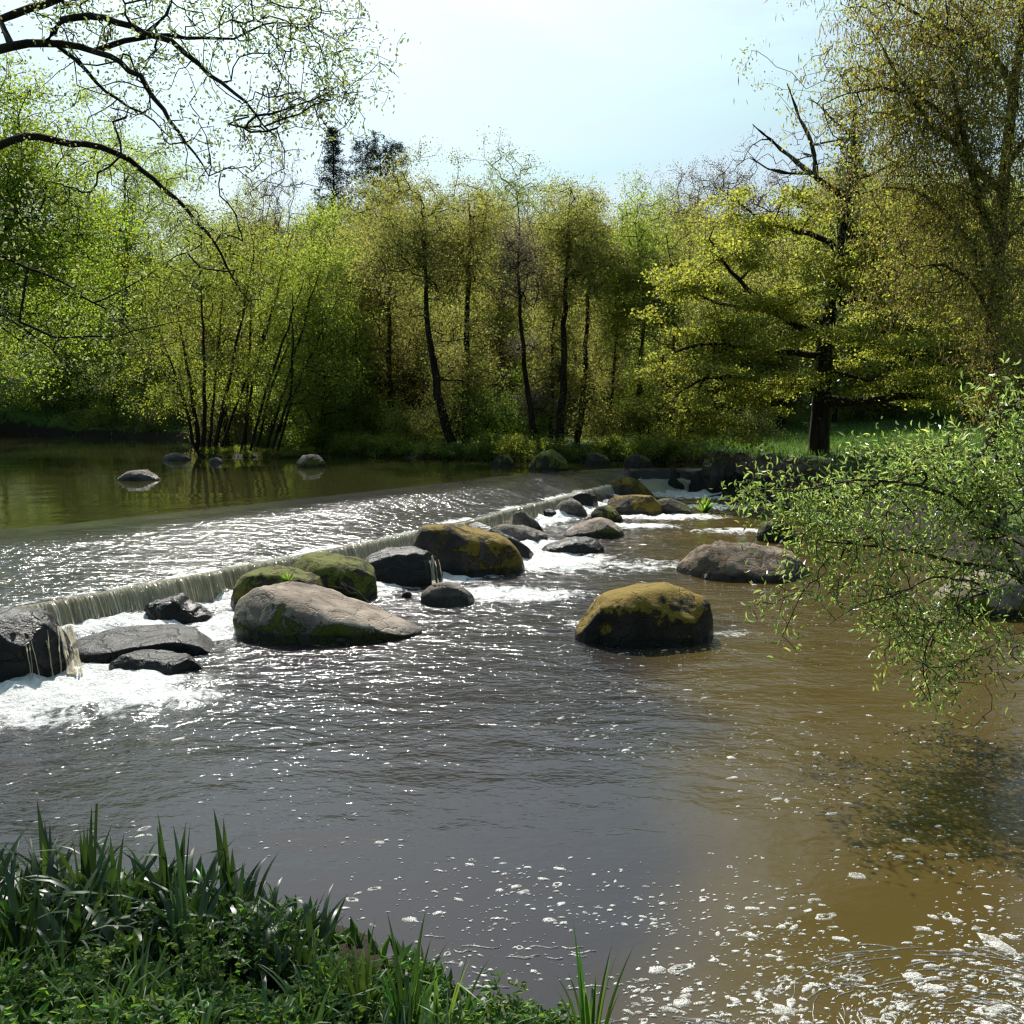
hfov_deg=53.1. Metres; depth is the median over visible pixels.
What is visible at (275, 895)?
iris plant
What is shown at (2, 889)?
iris plant
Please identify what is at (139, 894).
iris plant
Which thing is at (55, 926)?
iris plant
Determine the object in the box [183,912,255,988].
iris plant
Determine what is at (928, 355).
woodland tree
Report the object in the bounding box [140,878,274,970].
iris plant
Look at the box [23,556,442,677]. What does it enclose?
waterfall
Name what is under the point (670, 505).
boulder
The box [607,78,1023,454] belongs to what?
oak tree
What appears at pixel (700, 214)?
woodland tree
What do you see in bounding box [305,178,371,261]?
woodland tree
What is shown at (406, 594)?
stone
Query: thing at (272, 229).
woodland tree
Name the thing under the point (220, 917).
iris plant
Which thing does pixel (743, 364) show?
woodland tree
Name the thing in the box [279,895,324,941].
iris plant
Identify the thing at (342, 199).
woodland tree
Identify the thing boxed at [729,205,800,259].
woodland tree
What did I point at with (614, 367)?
alder tree
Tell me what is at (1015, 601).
boulder
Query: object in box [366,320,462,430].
woodland tree
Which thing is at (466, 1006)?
grass tuft
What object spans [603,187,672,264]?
woodland tree
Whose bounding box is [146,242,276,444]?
woodland tree
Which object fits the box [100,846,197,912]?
iris plant
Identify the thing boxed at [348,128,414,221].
conifer
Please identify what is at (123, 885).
iris plant
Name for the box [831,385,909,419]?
bush
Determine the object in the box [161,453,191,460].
stone
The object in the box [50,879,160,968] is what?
iris plant
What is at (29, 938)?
iris plant
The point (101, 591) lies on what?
weir wall
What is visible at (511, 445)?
waterline bush
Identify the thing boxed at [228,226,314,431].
woodland tree
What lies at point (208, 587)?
falling water
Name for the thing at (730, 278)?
alder tree
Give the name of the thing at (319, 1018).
grass tuft
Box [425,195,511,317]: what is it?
woodland tree
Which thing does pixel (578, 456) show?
waterline bush
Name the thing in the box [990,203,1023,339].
woodland tree
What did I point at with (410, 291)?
woodland tree
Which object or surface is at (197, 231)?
leafy tree
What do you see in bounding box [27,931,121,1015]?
grass tuft
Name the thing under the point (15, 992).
grass tuft
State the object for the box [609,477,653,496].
boulder
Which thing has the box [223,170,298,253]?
woodland tree
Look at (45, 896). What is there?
iris plant
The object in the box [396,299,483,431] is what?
woodland tree
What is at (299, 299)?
woodland tree
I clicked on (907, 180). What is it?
woodland tree
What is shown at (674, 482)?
boulder
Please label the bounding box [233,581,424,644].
boulder
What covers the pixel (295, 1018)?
grass tuft
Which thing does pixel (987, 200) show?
woodland tree
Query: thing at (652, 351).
woodland tree
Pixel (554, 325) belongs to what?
alder tree
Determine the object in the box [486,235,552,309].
woodland tree
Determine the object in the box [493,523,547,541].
boulder
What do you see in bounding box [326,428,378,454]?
waterline bush
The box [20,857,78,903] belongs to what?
iris plant
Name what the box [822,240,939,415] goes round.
woodland tree
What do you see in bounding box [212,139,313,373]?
woodland tree
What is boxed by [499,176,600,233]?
woodland tree
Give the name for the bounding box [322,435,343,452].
waterline bush
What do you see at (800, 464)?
boulder
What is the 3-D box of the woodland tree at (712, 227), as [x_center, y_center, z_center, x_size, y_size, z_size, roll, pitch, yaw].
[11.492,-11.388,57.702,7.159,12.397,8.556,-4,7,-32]
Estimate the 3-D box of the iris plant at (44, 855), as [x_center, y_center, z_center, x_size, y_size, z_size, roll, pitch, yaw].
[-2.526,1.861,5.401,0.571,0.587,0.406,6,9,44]
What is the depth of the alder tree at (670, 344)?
39.75 m
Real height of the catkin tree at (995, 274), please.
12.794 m
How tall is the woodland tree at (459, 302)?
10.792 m
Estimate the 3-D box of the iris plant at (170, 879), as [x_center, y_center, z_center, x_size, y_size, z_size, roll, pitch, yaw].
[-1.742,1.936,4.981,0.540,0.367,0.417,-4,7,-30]
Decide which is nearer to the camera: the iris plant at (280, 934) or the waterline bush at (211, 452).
the iris plant at (280, 934)
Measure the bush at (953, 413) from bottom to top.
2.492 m
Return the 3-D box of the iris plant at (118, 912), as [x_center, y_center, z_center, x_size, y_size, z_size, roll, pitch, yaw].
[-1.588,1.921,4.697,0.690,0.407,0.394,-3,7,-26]
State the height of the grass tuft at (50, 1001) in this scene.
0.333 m
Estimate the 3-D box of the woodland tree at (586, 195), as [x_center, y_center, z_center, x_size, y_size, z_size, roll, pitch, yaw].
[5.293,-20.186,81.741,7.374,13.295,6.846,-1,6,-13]
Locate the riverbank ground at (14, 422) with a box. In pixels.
[0,256,1023,1023]
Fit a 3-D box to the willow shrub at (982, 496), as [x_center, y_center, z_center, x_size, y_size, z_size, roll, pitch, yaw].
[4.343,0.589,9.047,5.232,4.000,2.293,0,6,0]
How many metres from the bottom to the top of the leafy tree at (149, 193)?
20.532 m
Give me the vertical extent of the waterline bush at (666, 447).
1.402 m
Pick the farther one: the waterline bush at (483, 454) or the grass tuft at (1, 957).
the waterline bush at (483, 454)
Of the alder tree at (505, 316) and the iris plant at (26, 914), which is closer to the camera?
the iris plant at (26, 914)
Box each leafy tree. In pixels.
[0,50,163,396]
[0,78,234,413]
[0,279,65,407]
[0,330,130,411]
[1,248,164,397]
[40,312,211,419]
[125,195,267,417]
[187,336,293,426]
[219,240,298,424]
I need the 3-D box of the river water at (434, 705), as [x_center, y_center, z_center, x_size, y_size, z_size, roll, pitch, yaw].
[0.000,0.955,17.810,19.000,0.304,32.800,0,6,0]
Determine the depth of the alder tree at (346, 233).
47.35 m
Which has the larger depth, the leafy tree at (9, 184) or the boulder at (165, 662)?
the leafy tree at (9, 184)
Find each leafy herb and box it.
[6,931,130,1023]
[160,916,267,1006]
[192,891,301,989]
[287,938,366,1022]
[461,978,541,1023]
[519,999,577,1023]
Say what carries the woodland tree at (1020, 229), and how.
on the riverbank ground at (14, 422)
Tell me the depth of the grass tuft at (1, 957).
4.23 m
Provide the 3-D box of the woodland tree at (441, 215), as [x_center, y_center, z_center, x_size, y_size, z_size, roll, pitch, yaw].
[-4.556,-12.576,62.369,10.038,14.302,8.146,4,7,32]
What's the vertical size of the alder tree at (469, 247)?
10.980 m
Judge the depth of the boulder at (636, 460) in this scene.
34.25 m
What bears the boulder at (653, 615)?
on the riverbank ground at (14, 422)
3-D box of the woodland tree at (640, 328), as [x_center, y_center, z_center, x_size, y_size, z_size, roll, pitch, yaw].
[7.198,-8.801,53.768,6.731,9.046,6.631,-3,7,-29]
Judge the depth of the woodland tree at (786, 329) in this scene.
48.63 m
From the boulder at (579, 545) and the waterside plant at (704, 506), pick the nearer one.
the boulder at (579, 545)
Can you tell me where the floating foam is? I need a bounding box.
[1,577,1023,1023]
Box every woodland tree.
[0,211,50,363]
[9,182,118,368]
[52,209,165,387]
[103,227,186,369]
[133,251,209,398]
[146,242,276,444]
[164,214,261,421]
[198,193,295,257]
[200,216,299,427]
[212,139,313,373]
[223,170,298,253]
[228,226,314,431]
[229,210,303,377]
[252,233,341,417]
[257,200,318,240]
[258,219,335,422]
[280,205,324,269]
[282,192,330,247]
[283,187,427,422]
[294,255,410,429]
[303,331,385,429]
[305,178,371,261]
[323,217,372,243]
[332,167,447,297]
[353,252,464,429]
[366,231,452,415]
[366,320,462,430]
[372,169,438,224]
[374,273,489,433]
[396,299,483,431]
[400,236,474,406]
[406,182,498,293]
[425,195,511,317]
[427,168,525,255]
[437,235,526,424]
[442,288,549,433]
[449,126,566,250]
[467,174,569,364]
[468,166,533,252]
[479,240,578,425]
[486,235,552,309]
[490,281,579,422]
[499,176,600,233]
[515,181,616,265]
[515,304,632,425]
[519,238,626,420]
[523,178,571,237]
[530,195,594,363]
[540,172,609,238]
[568,328,668,429]
[570,278,639,420]
[571,170,658,407]
[580,233,677,399]
[597,201,635,241]
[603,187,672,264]
[604,257,699,421]
[617,169,693,246]
[622,302,698,426]
[628,158,753,246]
[629,223,754,386]
[631,219,725,336]
[633,174,734,351]
[639,196,695,253]
[649,308,746,417]
[652,196,736,254]
[657,180,716,238]
[662,131,787,248]
[670,195,778,410]
[678,245,783,419]
[692,302,808,414]
[706,161,817,277]
[717,231,854,428]
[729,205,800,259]
[729,228,793,288]
[741,227,830,396]
[745,240,778,313]
[750,316,844,423]
[762,211,826,363]
[767,205,827,267]
[772,153,891,371]
[789,271,894,421]
[791,173,872,252]
[796,147,876,255]
[816,173,909,388]
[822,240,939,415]
[831,149,921,262]
[839,319,931,388]
[849,244,980,412]
[852,140,916,209]
[860,161,958,370]
[889,155,950,241]
[889,166,925,191]
[892,271,957,368]
[901,161,990,272]
[912,181,989,381]
[914,237,1023,404]
[919,247,979,401]
[932,160,1019,256]
[961,195,1023,351]
[968,255,1023,404]
[986,153,1023,240]
[990,191,1023,341]
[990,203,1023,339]
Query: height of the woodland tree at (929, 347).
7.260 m
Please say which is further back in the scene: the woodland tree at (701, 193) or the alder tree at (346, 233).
the woodland tree at (701, 193)
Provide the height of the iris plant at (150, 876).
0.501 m
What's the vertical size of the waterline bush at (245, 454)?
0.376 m
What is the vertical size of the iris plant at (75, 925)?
0.590 m
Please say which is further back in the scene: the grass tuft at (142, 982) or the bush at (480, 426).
the bush at (480, 426)
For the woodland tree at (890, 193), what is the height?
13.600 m
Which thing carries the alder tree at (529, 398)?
on the riverbank ground at (14, 422)
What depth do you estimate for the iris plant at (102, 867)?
5.41 m
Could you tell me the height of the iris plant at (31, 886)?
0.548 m
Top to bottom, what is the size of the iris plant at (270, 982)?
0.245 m
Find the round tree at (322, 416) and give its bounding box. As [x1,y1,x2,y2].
[225,187,393,451]
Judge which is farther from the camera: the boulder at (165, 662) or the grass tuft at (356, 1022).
the boulder at (165, 662)
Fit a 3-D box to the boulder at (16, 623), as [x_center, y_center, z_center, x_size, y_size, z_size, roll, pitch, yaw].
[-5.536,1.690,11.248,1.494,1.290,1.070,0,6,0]
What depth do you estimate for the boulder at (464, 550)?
17.52 m
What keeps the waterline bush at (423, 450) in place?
on the riverbank ground at (14, 422)
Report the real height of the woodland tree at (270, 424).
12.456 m
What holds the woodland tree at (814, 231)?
on the riverbank ground at (14, 422)
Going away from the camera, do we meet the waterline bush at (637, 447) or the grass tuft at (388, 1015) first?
the grass tuft at (388, 1015)
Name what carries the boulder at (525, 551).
on the riverbank ground at (14, 422)
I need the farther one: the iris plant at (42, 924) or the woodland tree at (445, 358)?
the woodland tree at (445, 358)
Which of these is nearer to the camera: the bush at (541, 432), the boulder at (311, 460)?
the boulder at (311, 460)
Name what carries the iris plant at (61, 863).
on the riverbank ground at (14, 422)
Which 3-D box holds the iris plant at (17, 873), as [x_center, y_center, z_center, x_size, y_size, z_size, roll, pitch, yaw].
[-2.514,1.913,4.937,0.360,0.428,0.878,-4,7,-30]
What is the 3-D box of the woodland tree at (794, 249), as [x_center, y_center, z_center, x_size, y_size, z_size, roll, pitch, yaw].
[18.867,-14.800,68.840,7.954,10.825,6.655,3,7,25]
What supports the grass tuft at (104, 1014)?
on the riverbank ground at (14, 422)
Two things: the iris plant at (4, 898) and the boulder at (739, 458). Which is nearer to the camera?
the iris plant at (4, 898)
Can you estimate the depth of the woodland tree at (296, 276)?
58.29 m
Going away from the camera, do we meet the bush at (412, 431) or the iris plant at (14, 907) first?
the iris plant at (14, 907)
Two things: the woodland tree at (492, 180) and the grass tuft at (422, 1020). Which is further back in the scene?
the woodland tree at (492, 180)
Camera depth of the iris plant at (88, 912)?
4.81 m
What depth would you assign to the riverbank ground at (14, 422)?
40.65 m
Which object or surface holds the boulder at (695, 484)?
on the riverbank ground at (14, 422)
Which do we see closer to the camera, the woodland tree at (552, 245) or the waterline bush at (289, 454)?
the waterline bush at (289, 454)
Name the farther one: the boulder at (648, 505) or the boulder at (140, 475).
the boulder at (140, 475)
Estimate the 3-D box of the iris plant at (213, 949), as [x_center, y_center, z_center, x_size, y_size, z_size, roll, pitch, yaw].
[-1.269,1.931,4.708,0.602,0.434,0.521,-5,8,-38]
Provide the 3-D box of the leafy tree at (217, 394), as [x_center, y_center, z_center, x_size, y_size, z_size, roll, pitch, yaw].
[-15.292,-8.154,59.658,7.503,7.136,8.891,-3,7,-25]
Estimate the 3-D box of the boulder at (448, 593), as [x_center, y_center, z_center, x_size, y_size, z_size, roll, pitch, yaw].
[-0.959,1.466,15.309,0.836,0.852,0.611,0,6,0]
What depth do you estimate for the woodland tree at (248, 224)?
71.41 m
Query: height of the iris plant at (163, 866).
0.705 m
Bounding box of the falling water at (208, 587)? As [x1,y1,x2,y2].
[16,478,690,625]
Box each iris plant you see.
[0,802,73,889]
[0,824,29,881]
[0,845,96,913]
[0,852,121,973]
[0,854,27,907]
[0,866,30,922]
[0,879,31,935]
[0,885,75,954]
[1,837,80,931]
[1,876,83,930]
[4,897,67,920]
[5,902,30,961]
[6,839,25,934]
[7,848,171,907]
[8,884,69,978]
[9,823,104,905]
[10,825,123,964]
[15,828,183,942]
[17,894,124,973]
[19,836,75,900]
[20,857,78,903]
[22,859,117,974]
[31,855,147,962]
[34,829,154,915]
[37,906,120,957]
[38,842,128,910]
[39,885,126,930]
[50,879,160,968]
[60,861,161,928]
[62,834,164,904]
[71,903,170,978]
[72,779,137,910]
[73,856,155,919]
[86,898,231,968]
[90,861,254,983]
[97,826,253,950]
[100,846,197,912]
[104,857,215,945]
[106,834,188,912]
[111,846,253,910]
[118,855,216,947]
[120,838,244,919]
[128,883,225,967]
[129,855,202,917]
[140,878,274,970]
[140,919,226,982]
[151,896,297,979]
[157,815,189,925]
[161,861,259,961]
[165,854,277,918]
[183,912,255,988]
[188,862,278,951]
[189,867,254,927]
[196,811,244,912]
[214,901,331,940]
[217,925,293,997]
[218,893,317,955]
[222,863,303,933]
[227,903,297,987]
[232,898,326,979]
[245,911,297,971]
[247,878,299,920]
[259,900,318,985]
[270,916,353,992]
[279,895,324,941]
[280,885,349,969]
[288,898,324,949]
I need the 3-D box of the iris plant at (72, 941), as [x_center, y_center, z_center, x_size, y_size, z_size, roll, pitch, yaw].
[-1.875,1.873,4.687,0.642,0.462,0.376,6,9,44]
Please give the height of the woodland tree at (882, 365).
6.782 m
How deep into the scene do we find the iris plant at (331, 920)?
4.93 m
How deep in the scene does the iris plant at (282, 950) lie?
4.76 m
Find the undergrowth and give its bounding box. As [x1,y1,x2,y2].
[0,929,611,1023]
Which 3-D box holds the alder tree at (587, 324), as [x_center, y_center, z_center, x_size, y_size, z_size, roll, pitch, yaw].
[2.654,-7.561,40.314,4.233,10.306,4.406,-2,7,-19]
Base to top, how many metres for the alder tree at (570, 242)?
10.514 m
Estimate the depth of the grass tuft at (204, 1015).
3.91 m
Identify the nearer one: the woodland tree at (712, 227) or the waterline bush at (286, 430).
the waterline bush at (286, 430)
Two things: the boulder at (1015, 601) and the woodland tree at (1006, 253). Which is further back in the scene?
the woodland tree at (1006, 253)
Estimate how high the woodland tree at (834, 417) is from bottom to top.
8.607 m
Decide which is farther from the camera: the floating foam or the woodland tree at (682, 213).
the woodland tree at (682, 213)
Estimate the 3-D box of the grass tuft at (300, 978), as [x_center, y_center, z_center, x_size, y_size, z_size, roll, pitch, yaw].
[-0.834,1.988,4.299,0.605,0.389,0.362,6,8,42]
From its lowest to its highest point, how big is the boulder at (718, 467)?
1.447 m
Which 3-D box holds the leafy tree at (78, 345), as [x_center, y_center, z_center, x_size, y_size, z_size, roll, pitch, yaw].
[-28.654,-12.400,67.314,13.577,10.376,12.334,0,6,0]
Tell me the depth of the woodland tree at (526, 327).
50.66 m
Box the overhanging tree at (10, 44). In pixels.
[0,0,420,399]
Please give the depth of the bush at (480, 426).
40.08 m
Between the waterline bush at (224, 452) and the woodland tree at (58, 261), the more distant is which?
the woodland tree at (58, 261)
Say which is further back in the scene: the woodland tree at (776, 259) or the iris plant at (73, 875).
the woodland tree at (776, 259)
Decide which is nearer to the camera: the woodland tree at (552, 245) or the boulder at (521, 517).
the boulder at (521, 517)
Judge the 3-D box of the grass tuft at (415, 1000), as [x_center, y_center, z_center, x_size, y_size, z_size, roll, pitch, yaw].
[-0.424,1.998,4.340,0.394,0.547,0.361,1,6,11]
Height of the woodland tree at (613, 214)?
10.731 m
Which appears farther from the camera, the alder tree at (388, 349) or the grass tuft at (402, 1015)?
the alder tree at (388, 349)
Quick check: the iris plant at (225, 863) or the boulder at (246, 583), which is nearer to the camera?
the iris plant at (225, 863)
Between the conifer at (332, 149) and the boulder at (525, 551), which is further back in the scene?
the conifer at (332, 149)
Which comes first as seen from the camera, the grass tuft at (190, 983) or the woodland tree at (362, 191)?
the grass tuft at (190, 983)
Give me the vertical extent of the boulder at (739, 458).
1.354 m
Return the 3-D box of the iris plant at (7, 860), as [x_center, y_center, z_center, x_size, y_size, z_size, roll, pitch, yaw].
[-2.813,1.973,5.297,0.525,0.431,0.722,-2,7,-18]
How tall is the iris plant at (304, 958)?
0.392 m
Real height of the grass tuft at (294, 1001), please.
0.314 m
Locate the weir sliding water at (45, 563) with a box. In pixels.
[0,468,701,607]
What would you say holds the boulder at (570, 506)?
on the riverbank ground at (14, 422)
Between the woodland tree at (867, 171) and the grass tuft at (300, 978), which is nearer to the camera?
the grass tuft at (300, 978)
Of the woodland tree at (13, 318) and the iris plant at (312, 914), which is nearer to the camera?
the iris plant at (312, 914)
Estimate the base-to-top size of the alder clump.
10.385 m
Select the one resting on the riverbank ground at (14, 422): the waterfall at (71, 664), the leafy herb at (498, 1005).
the leafy herb at (498, 1005)
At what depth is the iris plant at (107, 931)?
4.63 m
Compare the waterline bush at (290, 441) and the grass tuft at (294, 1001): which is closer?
the grass tuft at (294, 1001)
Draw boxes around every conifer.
[298,124,362,245]
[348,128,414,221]
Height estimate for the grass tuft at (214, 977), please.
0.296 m
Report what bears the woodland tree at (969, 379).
on the riverbank ground at (14, 422)
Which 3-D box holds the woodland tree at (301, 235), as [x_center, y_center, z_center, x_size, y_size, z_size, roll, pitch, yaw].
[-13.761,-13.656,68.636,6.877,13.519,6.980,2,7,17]
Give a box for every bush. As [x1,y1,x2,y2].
[0,397,66,414]
[44,397,145,430]
[135,405,177,432]
[199,446,221,456]
[216,445,241,457]
[233,444,259,453]
[240,450,252,457]
[256,430,287,446]
[256,447,278,457]
[271,436,291,445]
[276,451,300,457]
[281,426,306,448]
[283,427,303,446]
[284,427,345,450]
[294,418,369,451]
[296,445,322,455]
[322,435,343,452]
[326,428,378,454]
[334,432,384,455]
[338,374,413,437]
[361,430,422,456]
[373,403,458,443]
[382,439,429,456]
[412,444,442,457]
[422,439,485,459]
[438,360,536,444]
[462,438,506,459]
[474,428,553,460]
[512,406,553,441]
[513,435,594,461]
[554,448,593,460]
[569,397,644,444]
[585,432,631,460]
[603,432,685,461]
[607,386,685,441]
[635,432,716,462]
[660,380,742,442]
[720,404,797,438]
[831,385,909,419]
[898,376,1015,422]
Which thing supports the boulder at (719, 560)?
on the riverbank ground at (14, 422)
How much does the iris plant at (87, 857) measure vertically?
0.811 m
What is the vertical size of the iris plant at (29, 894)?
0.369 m
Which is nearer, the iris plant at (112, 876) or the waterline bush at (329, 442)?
the iris plant at (112, 876)
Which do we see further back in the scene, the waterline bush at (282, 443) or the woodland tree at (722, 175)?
the woodland tree at (722, 175)
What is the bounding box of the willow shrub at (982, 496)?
[709,351,1023,732]
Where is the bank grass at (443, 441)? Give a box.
[1,391,786,459]
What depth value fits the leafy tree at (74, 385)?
64.37 m
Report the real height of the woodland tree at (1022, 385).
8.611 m
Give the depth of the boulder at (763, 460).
31.40 m
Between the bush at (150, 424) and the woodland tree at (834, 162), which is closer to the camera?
the bush at (150, 424)
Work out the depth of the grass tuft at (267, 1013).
4.02 m
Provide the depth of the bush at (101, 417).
61.96 m
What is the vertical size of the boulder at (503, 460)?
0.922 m
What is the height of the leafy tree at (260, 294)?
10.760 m
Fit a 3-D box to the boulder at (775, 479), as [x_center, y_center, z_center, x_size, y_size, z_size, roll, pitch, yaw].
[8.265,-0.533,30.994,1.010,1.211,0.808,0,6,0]
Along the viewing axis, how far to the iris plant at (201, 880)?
5.19 m
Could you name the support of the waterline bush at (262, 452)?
on the riverbank ground at (14, 422)
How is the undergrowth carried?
on the riverbank ground at (14, 422)
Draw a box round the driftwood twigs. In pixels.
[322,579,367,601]
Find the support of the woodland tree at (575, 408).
on the riverbank ground at (14, 422)
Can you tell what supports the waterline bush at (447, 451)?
on the riverbank ground at (14, 422)
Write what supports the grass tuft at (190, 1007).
on the riverbank ground at (14, 422)
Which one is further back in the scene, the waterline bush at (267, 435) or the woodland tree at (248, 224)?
the woodland tree at (248, 224)
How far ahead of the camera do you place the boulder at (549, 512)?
25.97 m
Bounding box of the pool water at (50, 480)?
[0,435,702,528]
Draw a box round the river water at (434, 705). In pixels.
[0,489,1023,1023]
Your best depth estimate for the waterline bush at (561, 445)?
37.00 m
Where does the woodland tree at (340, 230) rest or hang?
on the riverbank ground at (14, 422)
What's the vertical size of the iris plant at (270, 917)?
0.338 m
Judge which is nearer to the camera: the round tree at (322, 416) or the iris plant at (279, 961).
the iris plant at (279, 961)
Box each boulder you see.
[0,607,73,681]
[72,624,214,662]
[109,649,202,674]
[117,469,160,480]
[144,593,212,623]
[230,565,324,609]
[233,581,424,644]
[292,552,377,600]
[296,454,325,466]
[365,546,442,586]
[412,523,524,577]
[420,581,474,605]
[468,522,533,558]
[492,455,514,465]
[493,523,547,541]
[512,510,543,531]
[529,449,568,470]
[542,536,603,553]
[544,508,555,516]
[555,498,587,516]
[564,517,623,537]
[569,490,597,506]
[575,582,713,648]
[585,452,610,463]
[591,505,622,522]
[607,495,661,515]
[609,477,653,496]
[623,454,651,480]
[657,498,695,513]
[668,467,684,488]
[676,540,810,582]
[688,470,701,491]
[701,451,735,492]
[729,472,742,485]
[732,452,752,477]
[745,453,785,483]
[756,520,797,541]
[770,474,787,484]
[789,460,807,473]
[932,566,1023,618]
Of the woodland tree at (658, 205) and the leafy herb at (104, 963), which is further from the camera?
the woodland tree at (658, 205)
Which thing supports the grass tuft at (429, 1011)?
on the riverbank ground at (14, 422)
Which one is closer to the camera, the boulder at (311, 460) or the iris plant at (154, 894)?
the iris plant at (154, 894)
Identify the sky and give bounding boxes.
[0,0,1023,260]
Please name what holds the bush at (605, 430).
on the riverbank ground at (14, 422)
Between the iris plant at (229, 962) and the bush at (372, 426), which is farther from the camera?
the bush at (372, 426)
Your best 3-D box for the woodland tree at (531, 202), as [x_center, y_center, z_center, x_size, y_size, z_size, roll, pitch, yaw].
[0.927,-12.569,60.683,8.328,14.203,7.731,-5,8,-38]
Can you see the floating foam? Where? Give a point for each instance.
(897, 995)
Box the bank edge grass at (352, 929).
[0,856,547,1023]
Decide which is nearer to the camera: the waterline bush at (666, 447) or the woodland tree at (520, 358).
the waterline bush at (666, 447)
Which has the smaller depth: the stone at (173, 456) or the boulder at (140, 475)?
the boulder at (140, 475)
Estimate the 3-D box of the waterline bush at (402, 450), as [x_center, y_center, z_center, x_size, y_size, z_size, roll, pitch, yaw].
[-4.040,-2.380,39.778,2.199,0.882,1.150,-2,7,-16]
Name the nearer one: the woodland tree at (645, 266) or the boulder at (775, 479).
the boulder at (775, 479)
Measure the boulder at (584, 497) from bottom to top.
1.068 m
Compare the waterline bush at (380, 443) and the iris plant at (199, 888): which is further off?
the waterline bush at (380, 443)
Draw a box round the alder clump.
[86,188,374,456]
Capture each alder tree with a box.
[290,165,459,436]
[300,217,425,431]
[331,135,535,450]
[416,170,543,444]
[430,182,566,433]
[470,202,576,440]
[513,216,590,444]
[515,171,630,442]
[526,185,639,446]
[568,234,654,432]
[574,164,695,441]
[596,212,732,440]
[658,222,776,430]
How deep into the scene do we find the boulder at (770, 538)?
21.73 m
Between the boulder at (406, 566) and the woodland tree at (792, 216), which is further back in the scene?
the woodland tree at (792, 216)
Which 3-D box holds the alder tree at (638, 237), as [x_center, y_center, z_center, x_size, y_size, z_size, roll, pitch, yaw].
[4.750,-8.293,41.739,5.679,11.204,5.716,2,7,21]
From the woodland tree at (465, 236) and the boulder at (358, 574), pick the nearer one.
the boulder at (358, 574)
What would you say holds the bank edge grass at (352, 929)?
on the riverbank ground at (14, 422)
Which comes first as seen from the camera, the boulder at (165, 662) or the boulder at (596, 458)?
the boulder at (165, 662)
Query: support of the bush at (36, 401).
on the riverbank ground at (14, 422)
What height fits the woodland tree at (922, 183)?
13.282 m
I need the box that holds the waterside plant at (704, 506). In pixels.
[693,495,713,511]
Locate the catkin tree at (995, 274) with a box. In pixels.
[721,0,1023,527]
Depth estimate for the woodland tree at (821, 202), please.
68.95 m
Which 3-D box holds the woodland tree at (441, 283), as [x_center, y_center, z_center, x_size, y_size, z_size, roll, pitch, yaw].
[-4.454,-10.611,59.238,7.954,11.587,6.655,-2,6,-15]
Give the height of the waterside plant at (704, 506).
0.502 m
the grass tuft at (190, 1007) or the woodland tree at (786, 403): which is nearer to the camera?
the grass tuft at (190, 1007)
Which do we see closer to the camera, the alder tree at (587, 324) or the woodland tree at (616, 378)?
the alder tree at (587, 324)
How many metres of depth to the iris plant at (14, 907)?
4.63 m
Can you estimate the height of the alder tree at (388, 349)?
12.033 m
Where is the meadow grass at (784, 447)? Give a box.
[698,415,1023,506]
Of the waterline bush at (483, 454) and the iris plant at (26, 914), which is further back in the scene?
the waterline bush at (483, 454)
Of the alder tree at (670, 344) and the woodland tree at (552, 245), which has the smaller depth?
the alder tree at (670, 344)
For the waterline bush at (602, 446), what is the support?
on the riverbank ground at (14, 422)
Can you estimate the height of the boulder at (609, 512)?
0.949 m
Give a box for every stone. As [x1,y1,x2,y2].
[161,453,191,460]
[208,457,223,462]
[401,590,411,597]
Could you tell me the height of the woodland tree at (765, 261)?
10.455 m
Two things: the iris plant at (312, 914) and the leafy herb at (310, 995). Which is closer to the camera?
the leafy herb at (310, 995)
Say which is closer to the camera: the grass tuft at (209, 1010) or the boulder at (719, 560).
the grass tuft at (209, 1010)
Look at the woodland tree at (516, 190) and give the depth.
70.82 m
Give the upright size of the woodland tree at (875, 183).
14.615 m
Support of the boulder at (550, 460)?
in the pool water at (50, 480)
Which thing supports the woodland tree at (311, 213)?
on the riverbank ground at (14, 422)
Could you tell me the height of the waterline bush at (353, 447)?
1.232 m
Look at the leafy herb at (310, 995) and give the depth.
4.24 m
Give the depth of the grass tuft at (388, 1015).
3.95 m
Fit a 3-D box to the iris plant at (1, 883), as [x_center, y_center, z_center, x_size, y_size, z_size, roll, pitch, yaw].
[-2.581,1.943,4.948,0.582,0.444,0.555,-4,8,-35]
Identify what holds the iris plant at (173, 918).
on the riverbank ground at (14, 422)
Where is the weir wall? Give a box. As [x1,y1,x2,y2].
[13,495,565,606]
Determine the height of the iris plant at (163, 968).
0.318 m
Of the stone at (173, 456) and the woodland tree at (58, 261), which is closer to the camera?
the stone at (173, 456)
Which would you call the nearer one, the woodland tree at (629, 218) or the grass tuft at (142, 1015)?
the grass tuft at (142, 1015)
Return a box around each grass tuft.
[0,932,59,1002]
[0,937,36,998]
[0,946,29,1003]
[1,942,107,1022]
[7,933,64,1003]
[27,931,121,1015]
[31,947,176,1023]
[39,975,118,1023]
[78,938,181,1017]
[84,918,195,1015]
[97,984,192,1023]
[125,961,205,1016]
[134,986,236,1023]
[138,937,247,1009]
[165,971,248,1023]
[177,985,207,1023]
[190,961,260,1023]
[243,984,365,1020]
[246,983,380,1023]
[247,971,329,1023]
[250,932,383,1021]
[272,991,328,1023]
[280,572,294,580]
[295,946,351,1017]
[304,916,412,1019]
[329,984,410,1023]
[336,977,380,1023]
[359,910,446,1023]
[377,980,529,1023]
[382,1000,392,1023]
[386,980,449,1023]
[399,960,490,1023]
[417,987,475,1023]
[432,955,479,1023]
[555,922,632,1023]
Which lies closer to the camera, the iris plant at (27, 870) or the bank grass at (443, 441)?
the iris plant at (27, 870)
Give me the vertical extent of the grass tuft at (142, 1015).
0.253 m
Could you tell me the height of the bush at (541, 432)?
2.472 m
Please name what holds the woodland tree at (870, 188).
on the riverbank ground at (14, 422)

